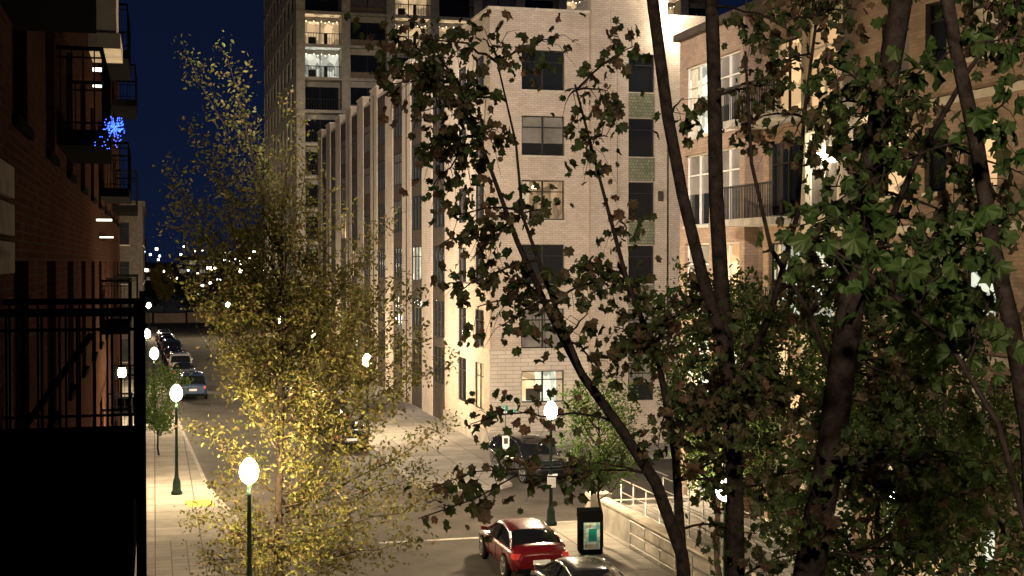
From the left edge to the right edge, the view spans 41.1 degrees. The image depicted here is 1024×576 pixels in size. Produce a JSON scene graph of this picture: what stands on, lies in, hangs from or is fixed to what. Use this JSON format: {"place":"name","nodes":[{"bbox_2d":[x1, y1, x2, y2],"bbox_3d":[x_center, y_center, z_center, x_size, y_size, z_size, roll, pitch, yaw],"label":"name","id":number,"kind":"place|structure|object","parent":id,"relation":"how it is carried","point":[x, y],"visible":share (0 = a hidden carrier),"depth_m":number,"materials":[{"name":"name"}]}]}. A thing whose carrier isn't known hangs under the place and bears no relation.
{"place":"outdoors","nodes":[
{"label":"outdoors","id":0,"kind":"place"},
{"bbox_2d":[0,3,119,432],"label":"walls","id":1,"kind":"structure","parent":0,"point":[63,250],"depth_m":17.27,"materials":[{"name":"red brick"}]},
{"bbox_2d":[0,0,145,575],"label":"trim","id":2,"kind":"structure","parent":1,"relation":"attached to","point":[69,520],"depth_m":9.23,"materials":[{"name":"black metal"}]},
{"bbox_2d":[0,3,146,575],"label":"balcony railings","id":3,"kind":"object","parent":1,"relation":"attached to","point":[136,311],"depth_m":11.11,"materials":[{"name":"black metal"}]},
{"bbox_2d":[95,99,124,148],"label":"blue string lights","id":4,"kind":"object","parent":3,"relation":"attached to","point":[113,126],"visible":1,"depth_m":17.55,"materials":[{"name":"blue plastic"}]},
{"bbox_2d":[93,68,112,237],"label":"lit rooms","id":5,"kind":"object","parent":1,"relation":"attached to","point":[98,69],"visible":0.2,"depth_m":20.00,"materials":[{"name":"beige"}]},
{"bbox_2d":[113,366,125,379],"bbox_3d":[-11.293,2.433,39.273,0.377,0.400,0.223,0,1,-15],"label":"wall lamp","id":6,"kind":"object","parent":1,"relation":"attached to","point":[115,372],"visible":0.67,"depth_m":39.20,"materials":[{"name":"white glass"}]},
{"bbox_2d":[145,312,250,322],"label":"boundary wall","id":7,"kind":"structure","parent":0,"point":[170,317],"depth_m":210.92,"materials":[{"name":"beige brick"}]},
{"bbox_2d":[185,499,216,506],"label":"tactile paving","id":8,"kind":"structure","parent":0,"point":[190,503],"depth_m":52.81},
{"bbox_2d":[122,326,286,575],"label":"sidewalk","id":9,"kind":"structure","parent":0,"point":[162,514],"depth_m":56.59,"materials":[{"name":"beige concrete"}]},
{"bbox_2d":[146,329,149,389],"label":"street lamp","id":10,"kind":"object","parent":9,"relation":"on","point":[147,337],"visible":0.7,"depth_m":99.57,"materials":[{"name":"green metal"}]},
{"bbox_2d":[147,302,150,338],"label":"street lamp","id":11,"kind":"object","parent":9,"relation":"on","point":[148,305],"visible":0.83,"depth_m":164.33,"materials":[{"name":"white glass"}]},
{"bbox_2d":[150,346,157,416],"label":"street lamp","id":12,"kind":"object","parent":9,"relation":"on","point":[154,353],"visible":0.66,"depth_m":78.35,"materials":[{"name":"green metal"}]},
{"bbox_2d":[132,361,193,454],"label":"young tree","id":13,"kind":"object","parent":9,"relation":"on","point":[158,420],"visible":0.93,"depth_m":65.66,"materials":[{"name":"green plant"}]},
{"bbox_2d":[170,382,181,494],"bbox_3d":[-13.490,6.033,54.898,0.470,4.530,0.470,0,1,-15],"label":"street lamp","id":14,"kind":"object","parent":9,"relation":"on","point":[176,393],"visible":1,"depth_m":54.83,"materials":[{"name":"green metal"}]},
{"bbox_2d":[134,538,262,575],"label":"pavement panel","id":15,"kind":"structure","parent":9,"relation":"on","point":[165,558],"depth_m":43.05,"materials":[{"name":"beige concrete"}]},
{"bbox_2d":[240,454,257,575],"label":"street lamp","id":16,"kind":"object","parent":15,"relation":"on","point":[248,471],"visible":1,"depth_m":34.41,"materials":[{"name":"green metal"}]},
{"bbox_2d":[235,535,292,575],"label":"shrub","id":17,"kind":"object","parent":15,"relation":"on","point":[272,566],"visible":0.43,"depth_m":37.16,"materials":[{"name":"green plant"}]},
{"bbox_2d":[152,30,485,575],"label":"autumn street tree","id":18,"kind":"object","parent":9,"relation":"on","point":[266,321],"visible":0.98,"depth_m":37.36,"materials":[{"name":"yellow plant"}]},
{"bbox_2d":[344,0,885,575],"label":"maple tree","id":19,"kind":"object","parent":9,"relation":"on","point":[726,398],"visible":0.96,"depth_m":9.64,"materials":[{"name":"green plant"}]},
{"bbox_2d":[737,0,1023,575],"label":"maple tree","id":20,"kind":"object","parent":9,"relation":"on","point":[833,460],"visible":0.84,"depth_m":7.98,"materials":[{"name":"green plant"}]},
{"bbox_2d":[755,0,1023,529],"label":"maple tree","id":21,"kind":"object","parent":9,"relation":"on","point":[860,246],"visible":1,"depth_m":5.92,"materials":[{"name":"green plant"}]},
{"bbox_2d":[145,229,264,306],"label":"distant skyline buildings","id":22,"kind":"structure","parent":0,"point":[179,278],"depth_m":565.51,"materials":[{"name":"concrete"}]},
{"bbox_2d":[146,237,264,306],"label":"window frames","id":23,"kind":"structure","parent":22,"relation":"in","point":[247,237],"depth_m":389.38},
{"bbox_2d":[147,236,264,281],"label":"window glass","id":24,"kind":"structure","parent":22,"relation":"in","point":[210,262],"depth_m":566.20,"materials":[{"name":"glass"}]},
{"bbox_2d":[145,282,264,322],"bbox_3d":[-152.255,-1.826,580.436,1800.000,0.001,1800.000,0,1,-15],"label":"ground","id":25,"kind":"structure","parent":0,"point":[171,306],"depth_m":294.18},
{"bbox_2d":[120,201,146,371],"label":"brick corner block","id":26,"kind":"structure","parent":25,"relation":"on","point":[132,244],"depth_m":115.66,"materials":[{"name":"brick"}]},
{"bbox_2d":[120,222,128,361],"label":"window frames","id":27,"kind":"structure","parent":26,"relation":"in","point":[120,222],"depth_m":115.61,"materials":[{"name":"metal"}]},
{"bbox_2d":[120,223,128,360],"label":"window glass","id":28,"kind":"structure","parent":26,"relation":"in","point":[124,234],"depth_m":115.66,"materials":[{"name":"black glass"}]},
{"bbox_2d":[147,263,177,312],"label":"young tree","id":29,"kind":"object","parent":25,"relation":"on","point":[159,285],"visible":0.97,"depth_m":218.67,"materials":[{"name":"green plant"}]},
{"bbox_2d":[145,275,248,312],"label":"distant trees","id":30,"kind":"object","parent":25,"relation":"on","point":[149,296],"visible":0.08,"depth_m":259.55,"materials":[{"name":"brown plant"}]},
{"bbox_2d":[264,0,704,348],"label":"apartment tower","id":31,"kind":"structure","parent":25,"relation":"on","point":[320,58],"depth_m":143.24,"materials":[{"name":"concrete"}]},
{"bbox_2d":[265,0,697,296],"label":"window frames","id":32,"kind":"structure","parent":31,"relation":"in","point":[311,73],"depth_m":143.81,"materials":[{"name":"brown metal"}]},
{"bbox_2d":[265,0,704,329],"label":"window glass","id":33,"kind":"structure","parent":31,"relation":"in","point":[358,62],"depth_m":143.21,"materials":[{"name":"glass"}]},
{"bbox_2d":[318,0,704,444],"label":"walls","id":34,"kind":"structure","parent":25,"relation":"on","point":[583,227],"depth_m":69.88,"materials":[{"name":"beige brick"}]},
{"bbox_2d":[332,181,561,408],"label":"lit rooms","id":35,"kind":"object","parent":34,"relation":"attached to","point":[528,385],"visible":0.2,"depth_m":71.47,"materials":[{"name":"beige"}]},
{"bbox_2d":[322,50,653,409],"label":"window frames","id":36,"kind":"structure","parent":34,"relation":"attached to","point":[441,255],"depth_m":82.37,"materials":[{"name":"metal"}]},
{"bbox_2d":[323,51,651,399],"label":"window glass","id":37,"kind":"object","parent":36,"relation":"in","point":[640,143],"visible":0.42,"depth_m":70.22,"materials":[{"name":"black glass"}]},
{"bbox_2d":[317,0,704,445],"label":"trim","id":38,"kind":"structure","parent":34,"relation":"attached to","point":[641,169],"depth_m":69.84,"materials":[{"name":"stone"}]},
{"bbox_2d":[664,19,683,26],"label":"flood light","id":39,"kind":"object","parent":34,"relation":"attached to","point":[673,22],"visible":1,"depth_m":69.40,"materials":[{"name":"white metal"}]},
{"bbox_2d":[679,0,1023,575],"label":"walls","id":40,"kind":"structure","parent":25,"relation":"on","point":[693,53],"depth_m":39.36,"materials":[{"name":"beige brick"}]},
{"bbox_2d":[817,151,825,158],"bbox_3d":[9.241,-3.898,40.815,0.455,0.400,0.371,0,1,-15],"label":"wall lamp","id":41,"kind":"object","parent":40,"relation":"attached to","point":[822,155],"visible":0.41,"depth_m":40.66,"materials":[{"name":"white metal"}]},
{"bbox_2d":[687,1,997,575],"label":"window frames","id":42,"kind":"structure","parent":40,"relation":"attached to","point":[731,195],"depth_m":43.91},
{"bbox_2d":[690,3,946,524],"bbox_3d":[10.980,-0.013,35.195,0.500,15.650,32.500,0,1,-15],"label":"window glass","id":43,"kind":"object","parent":42,"relation":"in","point":[781,171],"visible":0.24,"depth_m":44.63,"materials":[{"name":"glass"}]},
{"bbox_2d":[690,0,997,575],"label":"lit rooms","id":44,"kind":"object","parent":40,"relation":"attached to","point":[795,100],"visible":0.08,"depth_m":44.70,"materials":[{"name":"beige"}]},
{"bbox_2d":[673,0,1023,575],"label":"trim","id":45,"kind":"structure","parent":40,"relation":"attached to","point":[775,119],"depth_m":42.67,"materials":[{"name":"stone"}]},
{"bbox_2d":[330,468,449,516],"bbox_3d":[-5.894,8.396,56.425,3.659,0.003,12.825,0,1,-19],"label":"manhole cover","id":46,"kind":"object","parent":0,"point":[440,514],"visible":0.41,"depth_m":51.22,"materials":[{"name":"grey metal"}]},
{"bbox_2d":[145,322,673,575],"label":"road","id":47,"kind":"structure","parent":0,"point":[460,557],"depth_m":55.63,"materials":[{"name":"grey asphalt"}]},
{"bbox_2d":[155,329,172,340],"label":"parked car","id":48,"kind":"object","parent":47,"relation":"on","point":[161,330],"visible":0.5,"depth_m":160.48,"materials":[{"name":"black paint"}]},
{"bbox_2d":[156,332,174,344],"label":"parked car","id":49,"kind":"object","parent":47,"relation":"on","point":[160,334],"visible":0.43,"depth_m":153.84,"materials":[{"name":"white paint"}]},
{"bbox_2d":[157,335,176,349],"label":"parked car","id":50,"kind":"object","parent":47,"relation":"on","point":[162,337],"visible":0.44,"depth_m":147.06,"materials":[{"name":"black paint"}]},
{"bbox_2d":[160,339,182,358],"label":"parked car","id":51,"kind":"object","parent":47,"relation":"on","point":[167,343],"visible":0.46,"depth_m":133.19,"materials":[{"name":"black paint"}]},
{"bbox_2d":[163,347,184,363],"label":"parked car","id":52,"kind":"object","parent":47,"relation":"on","point":[168,350],"visible":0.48,"depth_m":127.11,"materials":[{"name":"black paint"}]},
{"bbox_2d":[165,351,182,368],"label":"parked car","id":53,"kind":"object","parent":47,"relation":"on","point":[168,357],"visible":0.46,"depth_m":120.70,"materials":[{"name":"black paint"}]},
{"bbox_2d":[167,352,192,373],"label":"parked car","id":54,"kind":"object","parent":47,"relation":"on","point":[178,357],"visible":0.38,"depth_m":113.30,"materials":[{"name":"white paint"}]},
{"bbox_2d":[171,362,196,381],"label":"parked car","id":55,"kind":"object","parent":47,"relation":"on","point":[185,365],"visible":0.32,"depth_m":107.32,"materials":[{"name":"black paint"}]},
{"bbox_2d":[173,369,197,384],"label":"parked car","id":56,"kind":"object","parent":47,"relation":"on","point":[186,370],"visible":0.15,"depth_m":101.18,"materials":[{"name":"silver paint"}]},
{"bbox_2d":[178,371,207,399],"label":"parked car","id":57,"kind":"object","parent":47,"relation":"on","point":[199,387],"visible":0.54,"depth_m":93.27,"materials":[{"name":"blue paint"}]},
{"bbox_2d":[265,364,287,383],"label":"parked car","id":58,"kind":"object","parent":47,"relation":"on","point":[269,379],"visible":0.05,"depth_m":105.00,"materials":[{"name":"black paint"}]},
{"bbox_2d":[274,371,299,392],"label":"parked car","id":59,"kind":"object","parent":47,"relation":"on","point":[283,383],"visible":0.17,"depth_m":98.02,"materials":[{"name":"black paint"}]},
{"bbox_2d":[283,381,309,398],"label":"parked car","id":60,"kind":"object","parent":47,"relation":"on","point":[287,385],"visible":0.17,"depth_m":92.08,"materials":[{"name":"black paint"}]},
{"bbox_2d":[308,397,347,427],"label":"parked car","id":61,"kind":"object","parent":47,"relation":"on","point":[342,410],"visible":0.05,"depth_m":75.62,"materials":[{"name":"black paint"}]},
{"bbox_2d":[323,417,368,450],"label":"parked car","id":62,"kind":"object","parent":47,"relation":"on","point":[352,438],"visible":0.38,"depth_m":68.14,"materials":[{"name":"black paint"}]},
{"bbox_2d":[200,333,667,543],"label":"road markings","id":63,"kind":"object","parent":47,"relation":"on","point":[414,540],"visible":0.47,"depth_m":46.77,"materials":[{"name":"paint"}]},
{"bbox_2d":[478,517,568,575],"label":"red sedan car","id":64,"kind":"object","parent":47,"relation":"on","point":[524,545],"visible":0.88,"depth_m":41.02,"materials":[{"name":"paint"}]},
{"bbox_2d":[489,432,566,483],"bbox_3d":[0.735,7.447,60.209,2.160,1.885,4.800,-1,1,-25],"label":"black suv car","id":65,"kind":"object","parent":47,"relation":"on","point":[525,443],"visible":0.53,"depth_m":59.29,"materials":[{"name":"paint"}]},
{"bbox_2d":[531,555,624,575],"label":"black sedan car","id":66,"kind":"object","parent":47,"relation":"on","point":[587,565],"visible":1,"depth_m":36.47,"materials":[{"name":"paint"}]},
{"bbox_2d":[118,0,753,261],"label":"sky","id":67,"kind":"structure","parent":0,"point":[162,100],"materials":[{"name":"blue"}]},
{"bbox_2d":[231,326,671,490],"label":"sidewalk","id":68,"kind":"structure","parent":0,"point":[465,451],"depth_m":68.75,"materials":[{"name":"beige concrete"}]},
{"bbox_2d":[273,275,301,348],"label":"street tree","id":69,"kind":"object","parent":68,"relation":"on","point":[288,301],"visible":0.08,"depth_m":121.03,"materials":[{"name":"green plant"}]},
{"bbox_2d":[288,279,328,369],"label":"street tree","id":70,"kind":"object","parent":68,"relation":"on","point":[303,312],"visible":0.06,"depth_m":107.09,"materials":[{"name":"green plant"}]},
{"bbox_2d":[308,285,359,393],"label":"street tree","id":71,"kind":"object","parent":68,"relation":"on","point":[331,319],"visible":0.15,"depth_m":93.47,"materials":[{"name":"green plant"}]},
{"bbox_2d":[330,282,394,419],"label":"street tree","id":72,"kind":"object","parent":68,"relation":"on","point":[360,303],"visible":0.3,"depth_m":79.96,"materials":[{"name":"green plant"}]},
{"bbox_2d":[363,354,370,434],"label":"street lamp","id":73,"kind":"object","parent":68,"relation":"on","point":[366,364],"visible":0.29,"depth_m":72.90,"materials":[{"name":"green metal"}]},
{"bbox_2d":[502,404,515,480],"bbox_3d":[-0.265,6.609,58.197,0.619,3.250,0.623,1,1,34],"label":"street name sign","id":74,"kind":"object","parent":68,"relation":"on","point":[505,441],"visible":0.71,"depth_m":58.11,"materials":[{"name":"white metal"}]},
{"bbox_2d":[549,520,676,575],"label":"sidewalk","id":75,"kind":"structure","parent":0,"point":[619,554],"depth_m":43.66,"materials":[{"name":"beige concrete"}]},
{"bbox_2d":[545,399,556,525],"bbox_3d":[1.381,6.159,48.462,0.470,4.530,0.470,0,1,-15],"label":"street lamp","id":76,"kind":"object","parent":75,"relation":"on","point":[550,408],"visible":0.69,"depth_m":48.39,"materials":[{"name":"green metal"}]},
{"bbox_2d":[577,507,602,554],"bbox_3d":[2.502,7.806,43.821,0.740,1.419,0.708,0,1,-7],"label":"waste kiosk","id":77,"kind":"object","parent":75,"relation":"on","point":[589,530],"visible":1,"depth_m":43.50,"materials":[{"name":"black metal"}]},
{"bbox_2d":[556,367,653,546],"bbox_3d":[2.987,5.492,44.757,3.487,6.078,2.726,0,1,-15],"label":"young tree","id":78,"kind":"object","parent":75,"relation":"on","point":[600,457],"visible":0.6,"depth_m":44.57,"materials":[{"name":"green plant"}]},
{"bbox_2d":[585,491,755,575],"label":"retaining wall","id":79,"kind":"structure","parent":75,"relation":"on","point":[617,515],"depth_m":44.48,"materials":[{"name":"concrete"}]},
{"bbox_2d":[629,520,722,575],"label":"handrail","id":80,"kind":"object","parent":75,"relation":"on","point":[659,550],"visible":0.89,"depth_m":42.01,"materials":[{"name":"white metal"}]},
{"bbox_2d":[716,469,726,575],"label":"street lamp","id":81,"kind":"object","parent":75,"relation":"on","point":[724,547],"visible":0.17,"depth_m":31.88,"materials":[{"name":"green metal"}]},
{"bbox_2d":[630,250,826,575],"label":"street tree","id":82,"kind":"object","parent":75,"relation":"on","point":[753,326],"visible":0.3,"depth_m":33.80,"materials":[{"name":"green plant"}]},
{"bbox_2d":[627,501,872,575],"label":"raised walkway","id":83,"kind":"structure","parent":75,"relation":"on","point":[652,513],"depth_m":43.95,"materials":[{"name":"beige concrete"}]},
{"bbox_2d":[621,479,792,575],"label":"handrail","id":84,"kind":"object","parent":83,"relation":"on","point":[704,532],"visible":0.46,"depth_m":41.62,"materials":[{"name":"white metal"}]},
{"bbox_2d":[662,477,873,575],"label":"handrail","id":85,"kind":"object","parent":83,"relation":"on","point":[689,502],"visible":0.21,"depth_m":44.38,"materials":[{"name":"white metal"}]},
{"bbox_2d":[743,253,1019,575],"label":"street tree","id":86,"kind":"object","parent":75,"relation":"on","point":[857,423],"visible":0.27,"depth_m":26.89,"materials":[{"name":"green plant"}]},
{"bbox_2d":[870,304,1022,575],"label":"street tree","id":87,"kind":"object","parent":75,"relation":"on","point":[997,451],"visible":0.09,"depth_m":31.45,"materials":[{"name":"green plant"}]},
{"bbox_2d":[946,385,1023,575],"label":"street tree","id":88,"kind":"object","parent":75,"relation":"on","point":[986,531],"visible":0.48,"depth_m":21.46,"materials":[{"name":"green plant"}]}
]}

